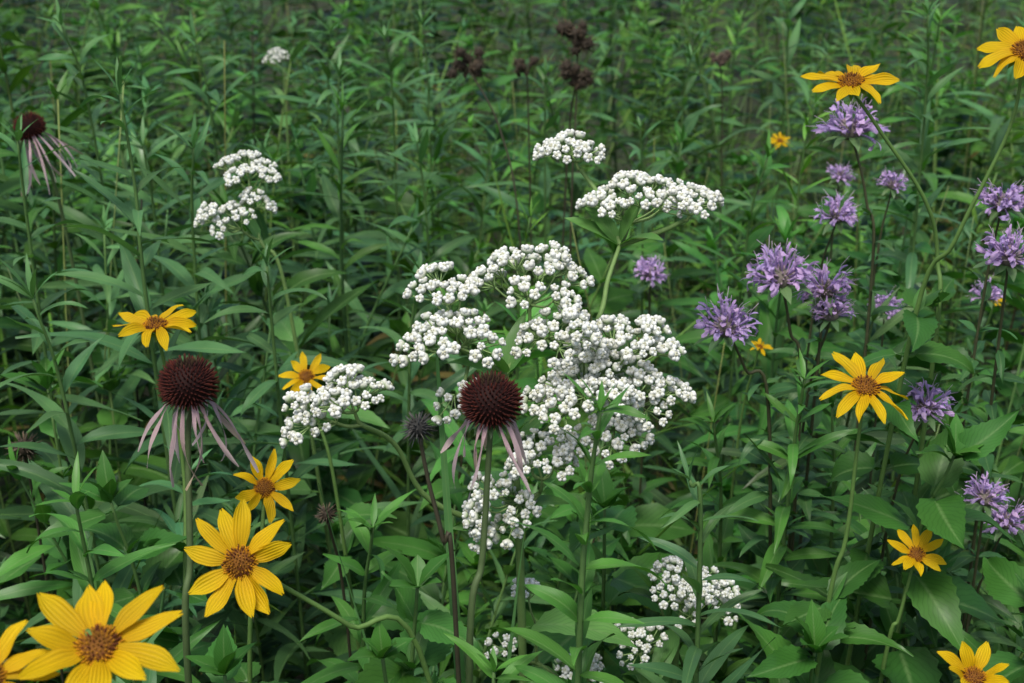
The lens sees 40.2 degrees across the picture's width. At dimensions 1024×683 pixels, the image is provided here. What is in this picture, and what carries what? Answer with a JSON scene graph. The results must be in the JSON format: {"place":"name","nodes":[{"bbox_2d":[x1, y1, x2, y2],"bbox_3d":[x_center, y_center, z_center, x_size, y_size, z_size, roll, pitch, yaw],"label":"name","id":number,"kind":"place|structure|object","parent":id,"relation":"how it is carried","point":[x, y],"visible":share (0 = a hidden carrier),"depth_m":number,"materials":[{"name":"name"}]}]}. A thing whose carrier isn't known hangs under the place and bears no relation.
{"place":"outdoors","nodes":[
{"label":"outdoors","id":0,"kind":"place"},
{"bbox_2d":[0,0,1023,682],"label":"ground","id":1,"kind":"structure","parent":0,"point":[266,20],"depth_m":8.92,"materials":[{"name":"soil"}]},
{"bbox_2d":[0,620,59,682],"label":"oxeye sunflower","id":2,"kind":"object","parent":1,"relation":"on","point":[16,663],"visible":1,"depth_m":0.59,"materials":[{"name":"yellow plant"}]},
{"bbox_2d":[5,431,64,682],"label":"dried seed head","id":3,"kind":"object","parent":1,"relation":"on","point":[24,454],"visible":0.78,"depth_m":1.15},
{"bbox_2d":[0,114,142,670],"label":"goldenrod plant","id":4,"kind":"object","parent":1,"relation":"on","point":[24,512],"visible":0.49,"depth_m":1.29,"materials":[{"name":"green plant"}]},
{"bbox_2d":[12,110,177,647],"bbox_3d":[-0.454,0.319,1.716,0.240,1.228,0.196,-13,24,-32],"label":"pale coneflower","id":5,"kind":"object","parent":1,"relation":"on","point":[35,130],"visible":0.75,"depth_m":1.47,"materials":[{"name":"green plant"}]},
{"bbox_2d":[0,253,196,645],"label":"goldenrod plant","id":6,"kind":"object","parent":1,"relation":"on","point":[72,439],"visible":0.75,"depth_m":1.12,"materials":[{"name":"green plant"}]},
{"bbox_2d":[18,581,182,682],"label":"oxeye sunflower","id":7,"kind":"object","parent":1,"relation":"on","point":[97,650],"visible":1,"depth_m":0.60,"materials":[{"name":"yellow plant"}]},
{"bbox_2d":[30,450,211,682],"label":"budding oxeye plant","id":8,"kind":"object","parent":1,"relation":"on","point":[117,534],"visible":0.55,"depth_m":1.00,"materials":[{"name":"green plant"}]},
{"bbox_2d":[26,452,220,682],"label":"budding oxeye plant","id":9,"kind":"object","parent":1,"relation":"on","point":[85,575],"visible":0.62,"depth_m":0.90,"materials":[{"name":"green plant"}]},
{"bbox_2d":[18,0,234,610],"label":"goldenrod plant","id":10,"kind":"object","parent":1,"relation":"on","point":[92,169],"visible":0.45,"depth_m":1.63,"materials":[{"name":"green plant"}]},
{"bbox_2d":[111,625,166,682],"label":"leaf","id":11,"kind":"object","parent":1,"relation":"on","point":[151,676],"visible":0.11,"depth_m":0.83,"materials":[{"name":"green plant"}]},
{"bbox_2d":[15,52,288,682],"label":"goldenrod plant","id":12,"kind":"object","parent":1,"relation":"on","point":[134,284],"visible":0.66,"depth_m":1.17,"materials":[{"name":"green plant"}]},
{"bbox_2d":[112,304,217,648],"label":"oxeye sunflower","id":13,"kind":"object","parent":1,"relation":"on","point":[145,324],"visible":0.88,"depth_m":0.97,"materials":[{"name":"green plant"}]},
{"bbox_2d":[87,117,302,682],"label":"goldenrod plant","id":14,"kind":"object","parent":1,"relation":"on","point":[164,249],"visible":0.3,"depth_m":1.57,"materials":[{"name":"green plant"}]},
{"bbox_2d":[138,353,258,682],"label":"pale coneflower","id":15,"kind":"object","parent":1,"relation":"on","point":[187,386],"visible":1,"depth_m":0.80,"materials":[{"name":"brown plant"}]},
{"bbox_2d":[90,113,332,673],"bbox_3d":[-0.311,0.360,1.562,0.247,1.254,0.240,-8,21,-20],"label":"goldenrod plant","id":16,"kind":"object","parent":1,"relation":"on","point":[181,273],"visible":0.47,"depth_m":1.40,"materials":[{"name":"green plant"}]},
{"bbox_2d":[185,624,287,682],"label":"budding oxeye plant","id":17,"kind":"object","parent":1,"relation":"on","point":[220,660],"visible":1,"depth_m":0.80,"materials":[{"name":"green plant"}]},
{"bbox_2d":[156,11,327,533],"bbox_3d":[-0.401,0.136,2.147,0.243,1.275,0.308,0,20,0],"label":"goldenrod plant","id":18,"kind":"object","parent":1,"relation":"on","point":[214,94],"visible":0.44,"depth_m":1.96,"materials":[{"name":"green plant"}]},
{"bbox_2d":[233,449,299,682],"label":"oxeye sunflower","id":19,"kind":"object","parent":1,"relation":"on","point":[264,488],"visible":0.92,"depth_m":0.90,"materials":[{"name":"yellow plant"}]},
{"bbox_2d":[193,149,389,681],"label":"wild quinine","id":20,"kind":"object","parent":1,"relation":"on","point":[289,327],"visible":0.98,"depth_m":1.30,"materials":[{"name":"green plant"}]},
{"bbox_2d":[260,47,346,561],"bbox_3d":[-0.417,0.002,2.714,0.225,1.140,0.243,-18,27,-40],"label":"wild quinine","id":21,"kind":"object","parent":1,"relation":"on","point":[286,122],"visible":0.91,"depth_m":2.57,"materials":[{"name":"green plant"}]},
{"bbox_2d":[202,236,421,682],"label":"goldenrod plant","id":22,"kind":"object","parent":1,"relation":"on","point":[288,649],"visible":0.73,"depth_m":1.30,"materials":[{"name":"green plant"}]},
{"bbox_2d":[184,498,455,682],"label":"oxeye sunflower","id":23,"kind":"object","parent":1,"relation":"on","point":[241,559],"visible":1,"depth_m":0.75,"materials":[{"name":"yellow plant"}]},
{"bbox_2d":[263,15,399,494],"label":"goldenrod plant","id":24,"kind":"object","parent":1,"relation":"on","point":[327,72],"visible":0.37,"depth_m":2.39,"materials":[{"name":"green plant"}]},
{"bbox_2d":[315,502,351,682],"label":"dried seed head","id":25,"kind":"object","parent":1,"relation":"on","point":[322,515],"visible":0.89,"depth_m":1.08},
{"bbox_2d":[278,352,410,682],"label":"oxeye sunflower","id":26,"kind":"object","parent":1,"relation":"on","point":[348,537],"visible":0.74,"depth_m":1.19,"materials":[{"name":"green plant"}]},
{"bbox_2d":[263,52,428,587],"bbox_3d":[-0.240,0.153,2.188,0.262,1.215,0.257,0,20,0],"label":"goldenrod plant","id":27,"kind":"object","parent":1,"relation":"on","point":[330,194],"visible":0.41,"depth_m":2.04,"materials":[{"name":"green plant"}]},
{"bbox_2d":[298,489,443,682],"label":"budding oxeye plant","id":28,"kind":"object","parent":1,"relation":"on","point":[378,597],"visible":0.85,"depth_m":1.04,"materials":[{"name":"green plant"}]},
{"bbox_2d":[347,622,414,682],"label":"budding oxeye plant","id":29,"kind":"object","parent":1,"relation":"on","point":[381,644],"visible":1,"depth_m":0.81,"materials":[{"name":"green plant"}]},
{"bbox_2d":[299,251,489,682],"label":"goldenrod plant","id":30,"kind":"object","parent":1,"relation":"on","point":[448,384],"visible":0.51,"depth_m":1.44,"materials":[{"name":"green plant"}]},
{"bbox_2d":[321,10,491,555],"bbox_3d":[-0.184,0.100,2.265,0.307,1.263,0.306,0,20,0],"label":"goldenrod plant","id":31,"kind":"object","parent":1,"relation":"on","point":[399,190],"visible":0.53,"depth_m":2.12,"materials":[{"name":"green plant"}]},
{"bbox_2d":[354,546,482,682],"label":"budding oxeye plant","id":32,"kind":"object","parent":1,"relation":"on","point":[430,628],"visible":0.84,"depth_m":0.90,"materials":[{"name":"green plant"}]},
{"bbox_2d":[345,3,504,536],"bbox_3d":[-0.141,0.054,2.394,0.282,1.262,0.298,0,20,0],"label":"goldenrod plant","id":33,"kind":"object","parent":1,"relation":"on","point":[462,267],"visible":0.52,"depth_m":2.26,"materials":[{"name":"green plant"}]},
{"bbox_2d":[400,411,460,682],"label":"dried seed head","id":34,"kind":"object","parent":1,"relation":"on","point":[418,427],"visible":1,"depth_m":0.76},
{"bbox_2d":[353,120,512,655],"bbox_3d":[-0.093,0.249,2.008,0.249,1.158,0.238,0,20,0],"label":"goldenrod plant","id":35,"kind":"object","parent":1,"relation":"on","point":[430,383],"visible":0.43,"depth_m":1.85,"materials":[{"name":"green plant"}]},
{"bbox_2d":[441,369,530,682],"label":"pale coneflower","id":36,"kind":"object","parent":1,"relation":"on","point":[489,403],"visible":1,"depth_m":0.78,"materials":[{"name":"brown plant"}]},
{"bbox_2d":[446,45,529,562],"bbox_3d":[-0.029,0.180,2.088,0.122,1.233,0.054,10,22,25],"label":"dried seed head","id":37,"kind":"object","parent":1,"relation":"on","point":[473,69],"visible":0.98,"depth_m":1.90},
{"bbox_2d":[444,633,541,682],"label":"budding oxeye plant","id":38,"kind":"object","parent":1,"relation":"on","point":[487,667],"visible":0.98,"depth_m":0.78,"materials":[{"name":"green plant"}]},
{"bbox_2d":[279,129,723,682],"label":"wild quinine","id":39,"kind":"object","parent":1,"relation":"on","point":[509,498],"visible":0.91,"depth_m":0.89,"materials":[{"name":"white plant"}]},
{"bbox_2d":[0,0,1023,682],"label":"meadow foliage","id":40,"kind":"object","parent":1,"relation":"on","point":[546,560],"visible":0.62,"depth_m":2.46,"materials":[{"name":"green plant"}]},
{"bbox_2d":[3,216,1023,681],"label":"grass tuft","id":41,"kind":"object","parent":1,"relation":"on","point":[445,490],"visible":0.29,"depth_m":0.92,"materials":[{"name":"green plant"}]},
{"bbox_2d":[513,55,538,359],"bbox_3d":[0.022,0.147,2.224,0.042,1.202,0.086,2,20,6],"label":"dried seed head","id":42,"kind":"object","parent":1,"relation":"on","point":[520,66],"visible":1,"depth_m":2.00},
{"bbox_2d":[479,195,585,619],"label":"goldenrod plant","id":43,"kind":"object","parent":1,"relation":"on","point":[526,372],"visible":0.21,"depth_m":1.60,"materials":[{"name":"green plant"}]},
{"bbox_2d":[459,52,625,550],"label":"goldenrod plant","id":44,"kind":"object","parent":1,"relation":"on","point":[544,187],"visible":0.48,"depth_m":2.16,"materials":[{"name":"green plant"}]},
{"bbox_2d":[484,578,604,682],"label":"wild quinine","id":45,"kind":"object","parent":1,"relation":"on","point":[566,669],"visible":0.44,"depth_m":0.99,"materials":[{"name":"white plant"}]},
{"bbox_2d":[524,676,595,682],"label":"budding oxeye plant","id":46,"kind":"object","parent":1,"relation":"on","point":[568,680],"visible":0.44,"depth_m":0.84,"materials":[{"name":"green plant"}]},
{"bbox_2d":[550,58,595,545],"bbox_3d":[0.064,0.204,2.029,0.046,1.228,0.106,-13,24,-31],"label":"dried seed head","id":47,"kind":"object","parent":1,"relation":"on","point":[583,79],"visible":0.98,"depth_m":1.80},
{"bbox_2d":[553,19,596,525],"bbox_3d":[0.082,0.186,2.008,0.055,1.277,0.045,15,25,35],"label":"dried seed head","id":48,"kind":"object","parent":1,"relation":"on","point":[577,37],"visible":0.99,"depth_m":1.79},
{"bbox_2d":[490,366,666,682],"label":"budding oxeye plant","id":49,"kind":"object","parent":1,"relation":"on","point":[577,661],"visible":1,"depth_m":0.75,"materials":[{"name":"green plant"}]},
{"bbox_2d":[527,458,694,682],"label":"budding oxeye plant","id":50,"kind":"object","parent":1,"relation":"on","point":[625,578],"visible":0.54,"depth_m":1.08,"materials":[{"name":"green plant"}]},
{"bbox_2d":[579,112,707,616],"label":"goldenrod plant","id":51,"kind":"object","parent":1,"relation":"on","point":[642,227],"visible":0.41,"depth_m":2.00,"materials":[{"name":"green plant"}]},
{"bbox_2d":[621,255,686,615],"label":"bee balm","id":52,"kind":"object","parent":1,"relation":"on","point":[649,274],"visible":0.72,"depth_m":1.54,"materials":[{"name":"green plant"}]},
{"bbox_2d":[614,555,740,682],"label":"wild quinine","id":53,"kind":"object","parent":1,"relation":"on","point":[665,648],"visible":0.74,"depth_m":0.99,"materials":[{"name":"white plant"}]},
{"bbox_2d":[616,42,754,493],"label":"goldenrod plant","id":54,"kind":"object","parent":1,"relation":"on","point":[689,122],"visible":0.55,"depth_m":2.30,"materials":[{"name":"green plant"}]},
{"bbox_2d":[618,441,780,682],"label":"shoot","id":55,"kind":"object","parent":1,"relation":"on","point":[714,661],"visible":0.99,"depth_m":0.88,"materials":[{"name":"green plant"}]},
{"bbox_2d":[709,49,732,479],"bbox_3d":[0.394,0.005,2.708,0.041,1.138,0.101,18,26,40],"label":"dried seed head","id":56,"kind":"object","parent":1,"relation":"on","point":[722,58],"visible":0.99,"depth_m":2.51},
{"bbox_2d":[659,391,791,678],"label":"bee balm shoot","id":57,"kind":"object","parent":1,"relation":"on","point":[716,549],"visible":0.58,"depth_m":1.15,"materials":[{"name":"green plant"}]},
{"bbox_2d":[682,338,772,655],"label":"oxeye sunflower","id":58,"kind":"object","parent":1,"relation":"on","point":[745,586],"visible":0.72,"depth_m":1.54,"materials":[{"name":"green plant"}]},
{"bbox_2d":[658,130,797,643],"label":"goldenrod plant","id":59,"kind":"object","parent":1,"relation":"on","point":[755,237],"visible":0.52,"depth_m":1.73,"materials":[{"name":"green plant"}]},
{"bbox_2d":[694,283,815,682],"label":"bee balm","id":60,"kind":"object","parent":1,"relation":"on","point":[728,327],"visible":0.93,"depth_m":1.05,"materials":[{"name":"green plant"}]},
{"bbox_2d":[731,132,792,467],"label":"oxeye sunflower","id":61,"kind":"object","parent":1,"relation":"on","point":[779,140],"visible":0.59,"depth_m":2.37,"materials":[{"name":"green plant"}]},
{"bbox_2d":[688,349,857,682],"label":"bee balm shoot","id":62,"kind":"object","parent":1,"relation":"on","point":[776,552],"visible":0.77,"depth_m":1.05,"materials":[{"name":"green plant"}]},
{"bbox_2d":[702,0,853,467],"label":"goldenrod plant","id":63,"kind":"object","parent":1,"relation":"on","point":[792,45],"visible":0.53,"depth_m":2.55,"materials":[{"name":"green plant"}]},
{"bbox_2d":[721,89,846,562],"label":"goldenrod plant","id":64,"kind":"object","parent":1,"relation":"on","point":[806,129],"visible":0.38,"depth_m":1.81,"materials":[{"name":"green plant"}]},
{"bbox_2d":[730,235,845,682],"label":"bee balm","id":65,"kind":"object","parent":1,"relation":"on","point":[782,279],"visible":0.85,"depth_m":1.06,"materials":[{"name":"green plant"}]},
{"bbox_2d":[737,291,858,662],"bbox_3d":[0.236,0.495,1.312,0.100,1.173,0.114,-17,26,-40],"label":"bee balm","id":66,"kind":"object","parent":1,"relation":"on","point":[837,314],"visible":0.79,"depth_m":1.12,"materials":[{"name":"green plant"}]},
{"bbox_2d":[738,596,868,682],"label":"budding oxeye plant","id":67,"kind":"object","parent":1,"relation":"on","point":[786,659],"visible":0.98,"depth_m":0.92,"materials":[{"name":"green plant"}]},
{"bbox_2d":[747,189,861,622],"bbox_3d":[0.295,0.404,1.535,0.088,1.191,0.139,-6,21,-16],"label":"bee balm","id":68,"kind":"object","parent":1,"relation":"on","point":[837,218],"visible":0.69,"depth_m":1.33,"materials":[{"name":"green plant"}]},
{"bbox_2d":[752,257,858,660],"bbox_3d":[0.247,0.487,1.300,0.109,1.194,0.100,-11,23,-28],"label":"bee balm","id":69,"kind":"object","parent":1,"relation":"on","point":[826,289],"visible":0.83,"depth_m":1.11,"materials":[{"name":"green plant"}]},
{"bbox_2d":[745,388,880,682],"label":"bee balm shoot","id":70,"kind":"object","parent":1,"relation":"on","point":[820,567],"visible":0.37,"depth_m":1.19,"materials":[{"name":"green plant"}]},
{"bbox_2d":[802,162,856,647],"bbox_3d":[0.389,0.322,1.825,0.092,1.147,0.117,0,20,0],"label":"bee balm","id":71,"kind":"object","parent":1,"relation":"on","point":[839,176],"visible":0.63,"depth_m":1.66,"materials":[{"name":"green plant"}]},
{"bbox_2d":[754,351,913,682],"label":"oxeye sunflower","id":72,"kind":"object","parent":1,"relation":"on","point":[862,389],"visible":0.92,"depth_m":0.94,"materials":[{"name":"yellow plant"}]},
{"bbox_2d":[794,96,918,645],"bbox_3d":[0.309,0.400,1.379,0.115,1.306,0.118,12,23,30],"label":"bee balm","id":73,"kind":"object","parent":1,"relation":"on","point":[850,128],"visible":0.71,"depth_m":1.17,"materials":[{"name":"green plant"}]},
{"bbox_2d":[821,166,908,533],"bbox_3d":[0.375,0.370,1.631,0.086,1.188,0.112,-5,21,-15],"label":"bee balm","id":74,"kind":"object","parent":1,"relation":"on","point":[891,185],"visible":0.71,"depth_m":1.43,"materials":[{"name":"green plant"}]},
{"bbox_2d":[834,289,907,575],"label":"bee balm","id":75,"kind":"object","parent":1,"relation":"on","point":[872,476],"visible":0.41,"depth_m":1.47,"materials":[{"name":"green plant"}]},
{"bbox_2d":[800,63,978,679],"bbox_3d":[0.280,0.443,1.194,0.167,1.351,0.128,0,20,0],"label":"oxeye sunflower","id":76,"kind":"object","parent":1,"relation":"on","point":[852,83],"visible":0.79,"depth_m":1.00,"materials":[{"name":"green plant"}]},
{"bbox_2d":[765,26,1023,670],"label":"oxeye sunflower","id":77,"kind":"object","parent":1,"relation":"on","point":[1008,49],"visible":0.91,"depth_m":0.95,"materials":[{"name":"green plant"}]},
{"bbox_2d":[843,375,957,672],"bbox_3d":[0.274,0.549,1.199,0.114,1.149,0.097,14,24,33],"label":"bee balm","id":78,"kind":"object","parent":1,"relation":"on","point":[927,409],"visible":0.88,"depth_m":0.97,"materials":[{"name":"green plant"}]},
{"bbox_2d":[781,409,1022,682],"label":"budding oxeye plant","id":79,"kind":"object","parent":1,"relation":"on","point":[939,600],"visible":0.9,"depth_m":0.97,"materials":[{"name":"green plant"}]},
{"bbox_2d":[878,524,945,682],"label":"oxeye sunflower","id":80,"kind":"object","parent":1,"relation":"on","point":[917,557],"visible":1,"depth_m":0.95,"materials":[{"name":"yellow plant"}]},
{"bbox_2d":[828,3,1002,488],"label":"goldenrod plant","id":81,"kind":"object","parent":1,"relation":"on","point":[937,114],"visible":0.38,"depth_m":2.06,"materials":[{"name":"green plant"}]},
{"bbox_2d":[834,0,1001,557],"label":"goldenrod plant","id":82,"kind":"object","parent":1,"relation":"on","point":[910,260],"visible":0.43,"depth_m":1.58,"materials":[{"name":"green plant"}]},
{"bbox_2d":[907,297,1005,645],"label":"oxeye sunflower","id":83,"kind":"object","parent":1,"relation":"on","point":[965,540],"visible":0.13,"depth_m":1.62,"materials":[{"name":"green plant"}]},
{"bbox_2d":[914,277,1002,618],"bbox_3d":[0.473,0.427,1.623,0.087,1.087,0.117,11,23,27],"label":"bee balm","id":84,"kind":"object","parent":1,"relation":"on","point":[996,292],"visible":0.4,"depth_m":1.42,"materials":[{"name":"green plant"}]},
{"bbox_2d":[900,178,1023,646],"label":"bee balm","id":85,"kind":"object","parent":1,"relation":"on","point":[1002,203],"visible":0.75,"depth_m":1.14,"materials":[{"name":"green plant"}]},
{"bbox_2d":[919,500,1023,682],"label":"bee balm","id":86,"kind":"object","parent":1,"relation":"on","point":[1010,524],"visible":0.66,"depth_m":1.07,"materials":[{"name":"purple plant"}]},
{"bbox_2d":[929,471,1014,680],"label":"bee balm","id":87,"kind":"object","parent":1,"relation":"on","point":[986,499],"visible":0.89,"depth_m":1.02,"materials":[{"name":"purple plant"}]},
{"bbox_2d":[937,641,1008,682],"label":"oxeye sunflower","id":88,"kind":"object","parent":1,"relation":"on","point":[967,671],"visible":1,"depth_m":0.80,"materials":[{"name":"yellow plant"}]},
{"bbox_2d":[939,221,1023,682],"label":"bee balm","id":89,"kind":"object","parent":1,"relation":"on","point":[1008,258],"visible":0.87,"depth_m":1.05,"materials":[{"name":"green plant"}]},
{"bbox_2d":[962,556,1023,682],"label":"budding oxeye plant","id":90,"kind":"object","parent":1,"relation":"on","point":[1004,580],"visible":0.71,"depth_m":0.94,"materials":[{"name":"green plant"}]}
]}

